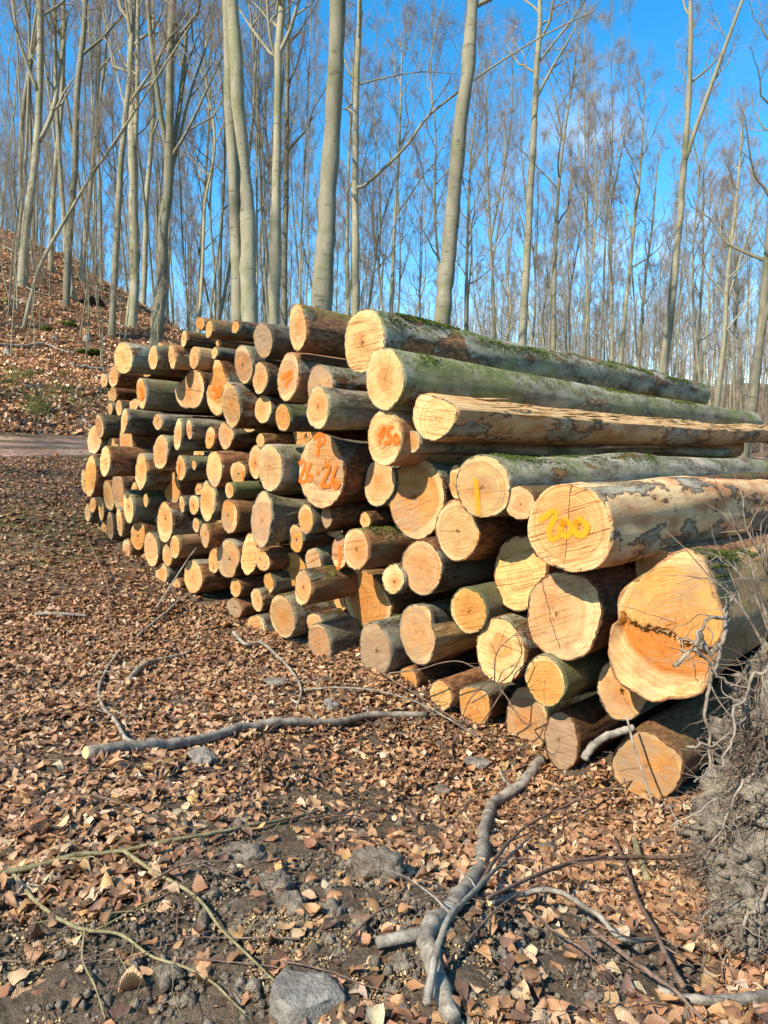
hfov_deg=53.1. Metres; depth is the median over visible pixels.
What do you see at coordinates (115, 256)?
beech tree
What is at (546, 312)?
beech tree
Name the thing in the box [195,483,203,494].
log
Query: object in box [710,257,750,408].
beech tree
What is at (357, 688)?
fallen branch
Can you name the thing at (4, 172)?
beech tree
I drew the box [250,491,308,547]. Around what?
log
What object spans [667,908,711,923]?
twig
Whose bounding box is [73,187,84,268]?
beech tree
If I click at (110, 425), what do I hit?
log
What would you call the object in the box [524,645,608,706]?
log
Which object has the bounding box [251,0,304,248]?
beech tree
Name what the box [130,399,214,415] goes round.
log
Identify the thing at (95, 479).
log
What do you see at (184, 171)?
beech tree
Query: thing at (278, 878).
soil clod
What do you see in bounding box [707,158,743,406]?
beech tree
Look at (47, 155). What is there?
beech tree
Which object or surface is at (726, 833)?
root plate
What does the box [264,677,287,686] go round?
stone
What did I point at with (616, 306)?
beech tree
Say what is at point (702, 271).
beech tree
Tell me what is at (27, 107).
beech tree
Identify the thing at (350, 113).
beech tree
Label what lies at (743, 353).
beech tree
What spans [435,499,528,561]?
log
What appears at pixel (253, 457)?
log
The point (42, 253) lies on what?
beech tree
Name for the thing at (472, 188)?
beech tree
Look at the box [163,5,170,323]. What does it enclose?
beech tree
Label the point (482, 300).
beech tree
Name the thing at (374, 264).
beech tree
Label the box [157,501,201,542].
log
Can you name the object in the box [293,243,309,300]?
beech tree
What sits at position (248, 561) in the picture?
log
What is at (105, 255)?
beech tree
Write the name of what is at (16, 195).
beech tree
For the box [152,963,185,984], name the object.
soil clod
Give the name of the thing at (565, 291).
beech tree
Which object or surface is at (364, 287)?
beech tree
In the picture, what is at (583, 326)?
beech tree
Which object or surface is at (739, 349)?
beech tree
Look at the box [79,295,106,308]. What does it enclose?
root wad
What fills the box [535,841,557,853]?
soil clod
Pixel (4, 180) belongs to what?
beech tree
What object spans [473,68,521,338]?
beech tree
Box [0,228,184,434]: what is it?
hillside leaves
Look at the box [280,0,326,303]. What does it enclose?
beech tree
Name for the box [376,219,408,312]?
beech tree
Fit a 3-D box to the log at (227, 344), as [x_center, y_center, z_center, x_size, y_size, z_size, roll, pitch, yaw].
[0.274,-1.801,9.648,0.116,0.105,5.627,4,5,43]
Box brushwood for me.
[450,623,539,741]
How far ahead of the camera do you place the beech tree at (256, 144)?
33.29 m
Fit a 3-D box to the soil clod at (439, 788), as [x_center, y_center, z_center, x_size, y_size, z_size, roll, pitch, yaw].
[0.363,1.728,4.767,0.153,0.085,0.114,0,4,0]
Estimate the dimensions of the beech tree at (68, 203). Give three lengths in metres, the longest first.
5.291 x 0.954 x 0.936 m
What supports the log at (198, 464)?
on the log at (185, 471)
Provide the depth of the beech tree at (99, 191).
24.53 m
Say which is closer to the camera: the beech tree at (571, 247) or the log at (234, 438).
the log at (234, 438)
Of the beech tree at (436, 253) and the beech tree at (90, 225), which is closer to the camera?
the beech tree at (90, 225)
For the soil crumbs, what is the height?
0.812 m
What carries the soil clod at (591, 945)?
on the ground at (12, 1011)
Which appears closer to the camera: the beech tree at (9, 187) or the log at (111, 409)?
the log at (111, 409)
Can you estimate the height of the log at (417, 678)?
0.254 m
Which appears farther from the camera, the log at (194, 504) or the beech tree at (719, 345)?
the beech tree at (719, 345)
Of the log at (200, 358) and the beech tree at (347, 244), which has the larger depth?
the beech tree at (347, 244)
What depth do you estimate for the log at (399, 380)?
6.60 m
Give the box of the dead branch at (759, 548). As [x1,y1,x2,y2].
[657,470,767,642]
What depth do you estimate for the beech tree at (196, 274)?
75.46 m
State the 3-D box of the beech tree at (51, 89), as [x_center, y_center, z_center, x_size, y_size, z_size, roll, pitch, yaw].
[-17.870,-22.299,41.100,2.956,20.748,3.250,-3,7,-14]
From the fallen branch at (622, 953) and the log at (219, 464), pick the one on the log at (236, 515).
the log at (219, 464)
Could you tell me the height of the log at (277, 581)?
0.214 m
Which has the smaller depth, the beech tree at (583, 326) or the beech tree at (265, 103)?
the beech tree at (265, 103)
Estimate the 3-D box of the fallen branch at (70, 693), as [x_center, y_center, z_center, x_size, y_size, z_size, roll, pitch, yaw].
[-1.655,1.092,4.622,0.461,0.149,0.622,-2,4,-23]
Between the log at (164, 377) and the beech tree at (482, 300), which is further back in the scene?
the beech tree at (482, 300)
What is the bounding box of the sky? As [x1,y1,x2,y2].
[0,0,767,385]
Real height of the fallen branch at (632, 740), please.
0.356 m
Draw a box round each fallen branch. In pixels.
[0,342,76,352]
[0,777,401,979]
[11,296,26,303]
[11,873,246,1023]
[23,381,44,387]
[25,286,54,296]
[35,612,87,616]
[67,687,152,718]
[69,363,105,369]
[82,711,427,758]
[84,651,138,741]
[87,542,127,647]
[125,650,191,683]
[137,595,183,636]
[156,548,196,607]
[232,630,322,718]
[304,686,507,742]
[374,754,545,1023]
[377,669,509,737]
[385,834,532,1005]
[389,660,505,681]
[480,769,632,880]
[486,829,693,899]
[487,886,656,943]
[559,838,715,988]
[581,724,634,761]
[588,927,704,1021]
[625,715,653,804]
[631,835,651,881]
[657,985,767,1006]
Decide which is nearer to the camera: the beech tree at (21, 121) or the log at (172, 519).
the log at (172, 519)
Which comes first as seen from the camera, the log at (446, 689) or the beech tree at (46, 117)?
the log at (446, 689)
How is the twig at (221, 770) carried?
on the ground at (12, 1011)
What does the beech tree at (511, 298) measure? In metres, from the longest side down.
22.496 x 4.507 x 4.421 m
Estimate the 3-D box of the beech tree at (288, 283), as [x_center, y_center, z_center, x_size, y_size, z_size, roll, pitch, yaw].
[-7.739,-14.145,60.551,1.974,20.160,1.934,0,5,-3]
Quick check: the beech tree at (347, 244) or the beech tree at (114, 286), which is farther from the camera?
the beech tree at (347, 244)
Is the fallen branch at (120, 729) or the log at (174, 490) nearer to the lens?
the fallen branch at (120, 729)
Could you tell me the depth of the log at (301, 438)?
7.17 m
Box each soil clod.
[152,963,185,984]
[199,812,222,822]
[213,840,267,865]
[228,986,244,1002]
[258,868,295,894]
[274,890,308,916]
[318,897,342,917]
[351,845,404,886]
[386,951,416,977]
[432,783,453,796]
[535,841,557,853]
[575,938,601,959]
[578,990,603,1010]
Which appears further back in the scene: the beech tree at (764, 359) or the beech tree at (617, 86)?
the beech tree at (764, 359)
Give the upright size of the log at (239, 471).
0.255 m
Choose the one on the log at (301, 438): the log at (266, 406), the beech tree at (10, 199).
the log at (266, 406)
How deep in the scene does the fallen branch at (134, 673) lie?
5.96 m
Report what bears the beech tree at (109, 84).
on the ground at (12, 1011)
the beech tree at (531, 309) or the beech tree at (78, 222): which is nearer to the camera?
the beech tree at (78, 222)
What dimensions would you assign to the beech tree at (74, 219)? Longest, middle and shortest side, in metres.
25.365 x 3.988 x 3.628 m
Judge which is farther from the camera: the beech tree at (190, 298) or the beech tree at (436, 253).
the beech tree at (190, 298)
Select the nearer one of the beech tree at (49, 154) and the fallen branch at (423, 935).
the fallen branch at (423, 935)
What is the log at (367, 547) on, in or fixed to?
on the log at (371, 599)
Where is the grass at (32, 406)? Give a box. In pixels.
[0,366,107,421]
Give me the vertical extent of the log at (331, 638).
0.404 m
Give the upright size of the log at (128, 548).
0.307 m
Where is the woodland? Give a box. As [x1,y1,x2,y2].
[108,274,767,454]
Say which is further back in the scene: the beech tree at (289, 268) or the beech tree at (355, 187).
the beech tree at (289, 268)
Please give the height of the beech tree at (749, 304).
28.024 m
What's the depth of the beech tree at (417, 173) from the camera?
52.16 m
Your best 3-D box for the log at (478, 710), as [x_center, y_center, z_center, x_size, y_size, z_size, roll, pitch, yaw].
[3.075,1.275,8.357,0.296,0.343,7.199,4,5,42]
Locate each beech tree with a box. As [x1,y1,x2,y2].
[0,0,34,232]
[0,0,34,240]
[0,0,118,288]
[0,32,16,196]
[0,53,17,226]
[0,69,17,227]
[0,106,12,230]
[0,115,18,229]
[0,130,12,229]
[0,137,30,313]
[0,142,17,231]
[0,152,14,313]
[0,169,40,355]
[1,138,24,230]
[2,5,29,218]
[4,95,38,314]
[6,0,60,244]
[6,150,24,275]
[7,32,46,197]
[13,0,33,268]
[15,19,39,201]
[16,49,73,246]
[17,3,36,247]
[18,2,36,216]
[20,4,70,246]
[21,0,70,251]
[21,0,200,327]
[21,220,45,355]
[24,194,52,333]
[26,133,66,341]
[31,193,48,243]
[32,203,45,277]
[33,118,53,271]
[34,61,62,216]
[38,194,46,246]
[41,3,58,222]
[41,129,68,296]
[43,0,101,300]
[43,7,78,258]
[47,2,65,272]
[51,1,98,275]
[52,143,66,252]
[54,161,84,257]
[55,180,93,317]
[58,0,145,281]
[59,116,109,333]
[61,0,114,198]
[62,0,125,307]
[63,2,125,273]
[66,0,144,258]
[66,178,91,271]
[68,111,124,335]
[70,0,216,327]
[71,68,112,280]
[72,0,101,274]
[73,176,98,358]
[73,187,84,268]
[77,3,140,292]
[77,16,97,234]
[79,6,110,265]
[82,219,105,363]
[83,0,124,283]
[88,0,203,337]
[89,221,114,367]
[92,0,177,184]
[97,172,127,286]
[98,199,111,283]
[103,226,110,282]
[106,164,153,282]
[107,209,128,290]
[108,108,143,276]
[110,215,134,341]
[112,236,125,304]
[116,0,154,307]
[116,186,148,341]
[121,113,150,240]
[122,0,188,305]
[125,75,155,258]
[126,22,183,324]
[135,0,177,308]
[137,0,255,344]
[137,3,192,308]
[138,114,180,272]
[139,95,182,319]
[139,182,153,305]
[139,250,156,307]
[145,229,170,343]
[147,111,182,321]
[148,0,266,319]
[149,177,170,289]
[150,172,181,326]
[155,207,180,324]
[158,0,195,330]
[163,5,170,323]
[165,130,212,327]
[171,141,209,331]
[171,160,195,330]
[172,64,228,318]
[173,169,217,331]
[174,0,247,332]
[174,178,210,329]
[175,2,223,318]
[175,2,229,331]
[176,45,199,320]
[176,244,207,331]
[179,207,209,329]
[184,256,201,332]
[203,0,243,318]
[205,237,230,332]
[210,205,230,321]
[213,129,230,321]
[213,140,229,243]
[217,202,230,320]
[218,0,275,319]
[219,0,288,310]
[221,234,230,320]
[222,0,240,321]
[225,0,257,322]
[238,0,313,324]
[239,0,296,195]
[241,0,284,322]
[241,0,300,322]
[242,0,348,325]
[245,4,310,322]
[245,21,300,322]
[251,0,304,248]
[252,55,281,276]
[255,201,268,322]
[258,178,281,322]
[258,186,281,321]
[261,144,289,297]
[264,170,304,318]
[265,16,303,311]
[268,0,311,278]
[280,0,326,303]
[280,204,295,325]
[280,244,294,298]
[288,235,299,303]
[289,118,322,287]
[291,2,324,303]
[292,124,335,304]
[292,242,307,305]
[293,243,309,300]
[296,159,315,303]
[297,0,594,315]
[304,186,345,309]
[308,228,343,291]
[310,202,350,313]
[311,0,345,310]
[312,167,363,312]
[318,3,388,314]
[333,272,345,312]
[335,165,425,308]
[336,0,385,314]
[336,130,370,266]
[336,171,382,315]
[340,154,382,309]
[343,231,378,314]
[350,55,402,310]
[359,53,424,312]
[360,196,396,309]
[367,0,476,312]
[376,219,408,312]
[394,175,451,325]
[395,114,440,316]
[396,0,483,268]
[415,275,425,317]
[430,16,511,330]
[432,170,462,326]
[433,185,481,326]
[434,0,492,325]
[437,63,516,330]
[450,0,538,338]
[450,290,462,327]
[459,209,495,335]
[462,248,489,336]
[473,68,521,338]
[473,245,490,336]
[479,250,520,341]
[482,161,534,340]
[483,0,598,344]
[483,238,518,339]
[485,271,515,340]
[487,162,523,340]
[492,92,548,346]
[495,255,522,340]
[500,3,610,349]
[505,61,553,346]
[517,265,533,344]
[527,245,558,348]
[527,248,547,346]
[527,255,562,348]
[529,180,567,347]
[529,191,583,350]
[530,106,581,348]
[536,150,579,342]
[536,264,561,350]
[539,244,573,350]
[540,239,571,346]
[541,258,563,348]
[546,183,578,351]
[546,210,592,352]
[555,0,622,356]
[555,112,599,352]
[556,233,592,352]
[557,259,587,352]
[561,198,591,353]
[564,26,615,355]
[564,265,593,353]
[566,55,622,355]
[566,78,647,361]
[570,153,624,347]
[572,141,623,356]
[574,0,642,358]
[576,251,613,358]
[576,281,602,358]
[587,276,618,359]
[588,45,685,363]
[589,185,626,360]
[590,251,631,358]
[592,212,630,360]
[603,247,628,351]
[607,126,662,355]
[608,262,630,360]
[619,131,677,367]
[623,301,640,364]
[625,249,655,367]
[631,219,675,370]
[635,275,658,369]
[637,263,675,362]
[644,153,685,370]
[646,258,681,370]
[650,42,750,381]
[650,223,697,375]
[650,237,702,375]
[650,280,675,365]
[654,259,682,362]
[656,180,692,376]
[658,0,745,374]
[660,108,718,376]
[663,248,706,377]
[664,0,732,382]
[664,0,767,457]
[678,270,708,380]
[684,85,767,406]
[684,258,714,404]
[685,145,749,405]
[687,238,720,381]
[689,170,743,397]
[695,208,737,396]
[700,118,762,409]
[701,234,743,402]
[705,150,761,410]
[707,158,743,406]
[708,283,732,379]
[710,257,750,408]
[711,226,752,408]
[715,163,753,407]
[720,302,745,396]
[732,114,767,396]
[732,196,765,410]
[743,220,765,338]
[746,292,767,451]
[751,305,767,454]
[757,210,767,425]
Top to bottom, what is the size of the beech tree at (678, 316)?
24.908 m
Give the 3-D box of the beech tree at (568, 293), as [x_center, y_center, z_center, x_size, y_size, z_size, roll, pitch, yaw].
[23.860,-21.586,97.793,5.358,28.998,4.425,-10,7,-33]
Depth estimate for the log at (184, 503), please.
8.10 m
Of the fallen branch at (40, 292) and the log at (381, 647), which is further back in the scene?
the fallen branch at (40, 292)
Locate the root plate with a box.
[636,591,767,985]
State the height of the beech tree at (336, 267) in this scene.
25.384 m
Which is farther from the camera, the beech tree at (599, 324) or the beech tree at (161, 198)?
the beech tree at (599, 324)
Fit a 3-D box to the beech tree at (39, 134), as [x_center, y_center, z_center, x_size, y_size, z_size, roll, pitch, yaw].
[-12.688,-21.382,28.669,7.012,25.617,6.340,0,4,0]
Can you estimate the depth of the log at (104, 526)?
9.33 m
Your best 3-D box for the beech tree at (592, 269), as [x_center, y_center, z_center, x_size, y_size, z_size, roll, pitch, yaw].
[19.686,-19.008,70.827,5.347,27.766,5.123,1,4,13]
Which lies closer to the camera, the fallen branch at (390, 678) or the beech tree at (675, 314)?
the fallen branch at (390, 678)
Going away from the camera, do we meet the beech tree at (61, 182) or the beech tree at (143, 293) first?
the beech tree at (61, 182)
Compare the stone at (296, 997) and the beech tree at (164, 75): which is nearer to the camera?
the stone at (296, 997)
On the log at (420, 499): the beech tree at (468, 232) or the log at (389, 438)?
the log at (389, 438)
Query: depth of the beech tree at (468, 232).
44.20 m
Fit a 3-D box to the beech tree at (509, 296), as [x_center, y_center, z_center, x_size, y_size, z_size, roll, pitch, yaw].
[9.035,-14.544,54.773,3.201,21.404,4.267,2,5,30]
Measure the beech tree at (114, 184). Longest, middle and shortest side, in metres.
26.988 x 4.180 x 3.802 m
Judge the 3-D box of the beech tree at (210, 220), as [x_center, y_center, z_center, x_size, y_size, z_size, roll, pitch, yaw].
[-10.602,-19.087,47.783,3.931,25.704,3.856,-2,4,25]
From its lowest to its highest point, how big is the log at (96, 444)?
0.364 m
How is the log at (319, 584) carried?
on the log at (371, 599)
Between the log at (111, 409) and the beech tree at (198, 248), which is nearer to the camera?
the log at (111, 409)
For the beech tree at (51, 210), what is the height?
25.901 m
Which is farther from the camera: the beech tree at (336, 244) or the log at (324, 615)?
the beech tree at (336, 244)
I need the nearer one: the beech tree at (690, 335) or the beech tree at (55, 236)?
the beech tree at (55, 236)
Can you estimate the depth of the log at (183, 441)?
7.85 m
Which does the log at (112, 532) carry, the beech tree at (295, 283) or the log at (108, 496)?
the log at (108, 496)
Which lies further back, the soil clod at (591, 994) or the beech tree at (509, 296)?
the beech tree at (509, 296)
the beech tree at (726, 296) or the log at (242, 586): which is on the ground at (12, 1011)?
the beech tree at (726, 296)
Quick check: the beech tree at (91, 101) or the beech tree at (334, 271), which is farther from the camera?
the beech tree at (334, 271)
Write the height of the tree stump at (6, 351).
0.285 m
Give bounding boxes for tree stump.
[3,348,9,355]
[52,335,59,342]
[82,334,91,342]
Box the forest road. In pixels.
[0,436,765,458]
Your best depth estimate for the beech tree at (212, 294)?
45.55 m
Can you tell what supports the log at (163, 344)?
on the log at (158, 358)
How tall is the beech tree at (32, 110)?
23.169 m
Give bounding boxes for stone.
[185,746,218,765]
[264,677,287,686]
[269,970,346,1023]
[323,698,339,710]
[462,756,490,770]
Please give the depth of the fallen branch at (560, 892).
2.56 m
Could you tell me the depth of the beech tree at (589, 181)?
40.08 m
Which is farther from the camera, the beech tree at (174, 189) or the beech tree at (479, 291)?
the beech tree at (479, 291)
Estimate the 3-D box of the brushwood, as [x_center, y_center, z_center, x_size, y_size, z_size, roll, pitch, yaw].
[0.712,1.213,5.127,0.786,0.981,0.242,3,5,36]
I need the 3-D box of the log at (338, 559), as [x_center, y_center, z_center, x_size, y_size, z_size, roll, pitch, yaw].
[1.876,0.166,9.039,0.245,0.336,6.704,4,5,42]
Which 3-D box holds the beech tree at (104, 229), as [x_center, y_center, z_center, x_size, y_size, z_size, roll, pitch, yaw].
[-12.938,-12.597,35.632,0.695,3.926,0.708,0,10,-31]
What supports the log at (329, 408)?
on the log at (333, 471)
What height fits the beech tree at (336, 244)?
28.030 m
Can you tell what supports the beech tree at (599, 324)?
on the ground at (12, 1011)
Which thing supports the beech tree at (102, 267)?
on the ground at (12, 1011)
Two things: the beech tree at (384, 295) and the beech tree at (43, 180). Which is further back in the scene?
the beech tree at (384, 295)
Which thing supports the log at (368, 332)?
on the log at (399, 380)
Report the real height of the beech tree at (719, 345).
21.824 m
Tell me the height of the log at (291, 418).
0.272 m
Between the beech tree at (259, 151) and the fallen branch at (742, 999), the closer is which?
the fallen branch at (742, 999)
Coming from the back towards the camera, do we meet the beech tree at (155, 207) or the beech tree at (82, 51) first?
the beech tree at (155, 207)
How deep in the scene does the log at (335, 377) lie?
6.59 m
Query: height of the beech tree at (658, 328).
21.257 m
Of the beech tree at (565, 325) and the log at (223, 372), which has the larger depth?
the beech tree at (565, 325)
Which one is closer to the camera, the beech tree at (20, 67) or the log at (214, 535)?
the log at (214, 535)
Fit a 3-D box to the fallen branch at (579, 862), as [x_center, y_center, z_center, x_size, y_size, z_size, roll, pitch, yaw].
[0.975,1.448,3.142,1.825,0.506,0.447,-4,5,-42]
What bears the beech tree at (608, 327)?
on the ground at (12, 1011)
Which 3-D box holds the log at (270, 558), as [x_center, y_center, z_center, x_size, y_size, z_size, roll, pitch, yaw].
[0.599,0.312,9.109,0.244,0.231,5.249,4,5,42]
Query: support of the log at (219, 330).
on the log at (227, 344)
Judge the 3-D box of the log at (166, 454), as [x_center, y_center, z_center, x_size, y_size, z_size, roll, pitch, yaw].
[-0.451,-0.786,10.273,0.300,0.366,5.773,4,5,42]
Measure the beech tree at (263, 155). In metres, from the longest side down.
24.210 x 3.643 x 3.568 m
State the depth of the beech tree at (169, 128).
26.19 m
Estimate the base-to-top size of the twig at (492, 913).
0.446 m
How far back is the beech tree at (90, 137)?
45.35 m
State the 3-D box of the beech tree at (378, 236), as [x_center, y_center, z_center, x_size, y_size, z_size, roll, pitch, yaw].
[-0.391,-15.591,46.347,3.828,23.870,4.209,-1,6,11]
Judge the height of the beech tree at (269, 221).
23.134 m
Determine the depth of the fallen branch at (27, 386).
17.78 m
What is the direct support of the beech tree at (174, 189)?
on the ground at (12, 1011)
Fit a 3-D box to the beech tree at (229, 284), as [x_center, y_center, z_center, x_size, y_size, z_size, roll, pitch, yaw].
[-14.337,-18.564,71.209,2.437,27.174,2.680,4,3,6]
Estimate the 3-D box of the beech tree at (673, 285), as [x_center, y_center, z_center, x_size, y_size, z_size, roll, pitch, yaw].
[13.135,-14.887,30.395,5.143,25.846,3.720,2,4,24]
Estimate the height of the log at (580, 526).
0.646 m
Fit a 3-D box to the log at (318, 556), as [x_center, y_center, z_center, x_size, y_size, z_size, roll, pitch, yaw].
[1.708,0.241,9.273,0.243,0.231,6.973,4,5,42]
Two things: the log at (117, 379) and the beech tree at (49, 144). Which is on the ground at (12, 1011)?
the beech tree at (49, 144)
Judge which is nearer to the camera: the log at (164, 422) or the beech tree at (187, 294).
the log at (164, 422)
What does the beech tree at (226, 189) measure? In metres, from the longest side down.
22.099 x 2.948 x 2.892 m
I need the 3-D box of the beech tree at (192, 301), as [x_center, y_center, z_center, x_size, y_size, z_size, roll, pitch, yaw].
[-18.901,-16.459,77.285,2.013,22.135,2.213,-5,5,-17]
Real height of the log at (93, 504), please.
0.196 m
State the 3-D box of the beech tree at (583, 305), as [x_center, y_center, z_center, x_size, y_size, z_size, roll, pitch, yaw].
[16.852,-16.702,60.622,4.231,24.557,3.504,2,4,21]
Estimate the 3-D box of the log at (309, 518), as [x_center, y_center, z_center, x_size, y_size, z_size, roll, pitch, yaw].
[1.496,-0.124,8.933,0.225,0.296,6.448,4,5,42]
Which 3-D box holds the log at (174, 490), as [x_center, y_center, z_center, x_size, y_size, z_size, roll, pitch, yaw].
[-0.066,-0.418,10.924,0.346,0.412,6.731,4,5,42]
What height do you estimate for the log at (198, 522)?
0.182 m
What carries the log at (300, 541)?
on the log at (296, 565)
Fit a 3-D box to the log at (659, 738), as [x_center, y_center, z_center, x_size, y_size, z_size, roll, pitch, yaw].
[4.028,1.380,7.357,0.463,0.466,7.215,4,5,42]
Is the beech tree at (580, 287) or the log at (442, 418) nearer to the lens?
the log at (442, 418)
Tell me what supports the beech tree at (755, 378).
on the ground at (12, 1011)
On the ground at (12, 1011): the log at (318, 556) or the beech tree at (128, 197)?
the beech tree at (128, 197)
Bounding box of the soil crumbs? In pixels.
[0,664,748,1023]
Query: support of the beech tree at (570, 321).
on the ground at (12, 1011)
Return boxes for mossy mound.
[38,325,53,330]
[59,321,77,327]
[73,348,99,355]
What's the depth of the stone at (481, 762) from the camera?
5.23 m
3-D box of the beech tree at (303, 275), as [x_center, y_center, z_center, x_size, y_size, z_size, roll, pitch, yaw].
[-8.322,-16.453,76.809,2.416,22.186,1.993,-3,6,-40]
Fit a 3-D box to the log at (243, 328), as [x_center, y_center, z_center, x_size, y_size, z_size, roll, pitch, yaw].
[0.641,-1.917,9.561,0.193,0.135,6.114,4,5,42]
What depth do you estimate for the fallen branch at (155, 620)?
7.33 m
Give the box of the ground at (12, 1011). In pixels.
[0,231,767,1023]
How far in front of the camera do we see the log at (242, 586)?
7.64 m
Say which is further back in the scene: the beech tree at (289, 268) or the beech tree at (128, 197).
the beech tree at (289, 268)
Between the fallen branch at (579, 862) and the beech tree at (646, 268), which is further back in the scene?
the beech tree at (646, 268)
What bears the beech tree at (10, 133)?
on the ground at (12, 1011)
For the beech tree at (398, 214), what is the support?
on the ground at (12, 1011)
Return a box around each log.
[81,469,85,493]
[84,455,112,496]
[85,503,100,521]
[87,425,108,453]
[89,497,99,512]
[95,414,120,437]
[98,496,108,520]
[99,446,152,476]
[100,374,110,387]
[101,522,107,534]
[102,480,116,510]
[107,402,116,414]
[107,511,130,540]
[108,365,181,388]
[108,387,136,401]
[108,438,119,445]
[112,476,135,508]
[114,342,187,377]
[115,400,204,415]
[116,507,133,536]
[119,429,158,447]
[121,408,184,435]
[122,537,143,555]
[123,489,163,523]
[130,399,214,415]
[131,482,137,489]
[131,521,157,549]
[135,453,179,490]
[136,378,211,412]
[143,493,166,506]
[144,375,182,379]
[144,531,169,566]
[148,345,211,372]
[153,414,225,430]
[153,435,193,468]
[155,562,185,582]
[157,342,180,345]
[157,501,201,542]
[162,544,208,566]
[164,472,207,502]
[168,345,211,371]
[170,533,216,558]
[172,577,186,589]
[173,418,246,450]
[174,369,211,408]
[175,455,208,480]
[179,495,190,512]
[180,330,253,348]
[184,558,245,593]
[186,419,225,439]
[189,346,233,370]
[189,495,200,514]
[192,460,206,469]
[192,517,212,532]
[193,449,250,454]
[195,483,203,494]
[196,317,232,330]
[200,480,303,521]
[200,523,251,547]
[205,321,253,342]
[205,426,221,448]
[206,360,241,416]
[206,451,249,487]
[208,547,219,573]
[211,347,235,361]
[216,340,254,348]
[217,538,244,577]
[218,422,290,449]
[221,382,277,428]
[221,496,305,532]
[225,480,302,498]
[226,596,269,617]
[230,461,259,481]
[230,573,264,597]
[232,320,257,335]
[234,345,281,384]
[241,532,289,575]
[244,429,292,433]
[247,613,274,630]
[248,445,261,478]
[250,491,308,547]
[251,587,294,611]
[252,362,280,395]
[253,322,303,359]
[254,395,307,423]
[254,545,304,570]
[256,433,294,447]
[257,444,304,491]
[263,570,294,592]
[269,591,335,637]
[275,404,367,431]
[277,352,349,401]
[277,634,308,644]
[282,552,306,586]
[288,303,350,358]
[289,524,343,552]
[293,404,367,444]
[294,565,387,604]
[298,503,361,533]
[299,432,373,508]
[305,546,333,567]
[306,386,379,429]
[307,364,366,395]
[307,608,350,627]
[308,616,362,658]
[321,501,389,528]
[327,530,348,537]
[331,534,348,569]
[333,597,346,610]
[342,525,435,569]
[344,308,710,404]
[344,567,494,626]
[359,510,394,527]
[359,613,414,672]
[364,461,398,506]
[366,348,762,424]
[368,410,743,465]
[382,563,440,593]
[388,459,455,539]
[399,598,477,665]
[399,648,478,687]
[401,536,496,595]
[409,431,730,457]
[413,393,767,446]
[430,666,487,710]
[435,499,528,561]
[448,464,461,498]
[450,581,527,633]
[455,452,767,517]
[459,676,525,725]
[476,610,542,683]
[494,535,560,611]
[505,684,596,747]
[506,471,767,519]
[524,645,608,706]
[527,561,636,660]
[528,476,767,571]
[544,640,767,770]
[597,661,664,720]
[608,542,767,702]
[611,663,745,799]
[634,530,767,576]
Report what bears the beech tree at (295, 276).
on the ground at (12, 1011)
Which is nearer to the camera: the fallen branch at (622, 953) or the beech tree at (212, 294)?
the fallen branch at (622, 953)
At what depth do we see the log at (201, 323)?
7.79 m
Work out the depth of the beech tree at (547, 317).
60.52 m
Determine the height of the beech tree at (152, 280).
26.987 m
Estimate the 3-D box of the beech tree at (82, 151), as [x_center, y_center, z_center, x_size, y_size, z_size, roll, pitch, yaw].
[-9.651,-9.159,24.794,1.808,7.129,1.169,1,5,19]
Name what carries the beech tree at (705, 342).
on the ground at (12, 1011)
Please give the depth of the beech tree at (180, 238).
30.31 m
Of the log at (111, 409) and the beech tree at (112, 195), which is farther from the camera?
the beech tree at (112, 195)
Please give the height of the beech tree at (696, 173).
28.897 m
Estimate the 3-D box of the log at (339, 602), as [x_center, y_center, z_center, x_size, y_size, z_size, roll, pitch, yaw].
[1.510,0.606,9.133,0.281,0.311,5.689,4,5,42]
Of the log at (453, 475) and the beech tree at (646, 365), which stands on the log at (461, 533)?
the log at (453, 475)
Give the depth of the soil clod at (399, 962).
2.12 m
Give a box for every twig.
[9,747,165,813]
[150,838,306,882]
[215,691,295,775]
[236,730,309,795]
[300,767,451,819]
[345,869,502,941]
[431,714,469,776]
[451,765,527,821]
[466,868,628,941]
[501,794,685,845]
[519,910,750,1012]
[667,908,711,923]
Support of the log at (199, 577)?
on the ground at (12, 1011)
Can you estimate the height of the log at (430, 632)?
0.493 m
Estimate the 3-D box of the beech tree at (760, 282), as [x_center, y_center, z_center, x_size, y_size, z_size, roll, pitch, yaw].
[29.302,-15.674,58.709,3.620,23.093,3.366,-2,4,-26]
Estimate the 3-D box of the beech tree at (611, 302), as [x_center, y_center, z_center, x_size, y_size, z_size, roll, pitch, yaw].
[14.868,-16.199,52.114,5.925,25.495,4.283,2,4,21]
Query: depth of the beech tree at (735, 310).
49.35 m

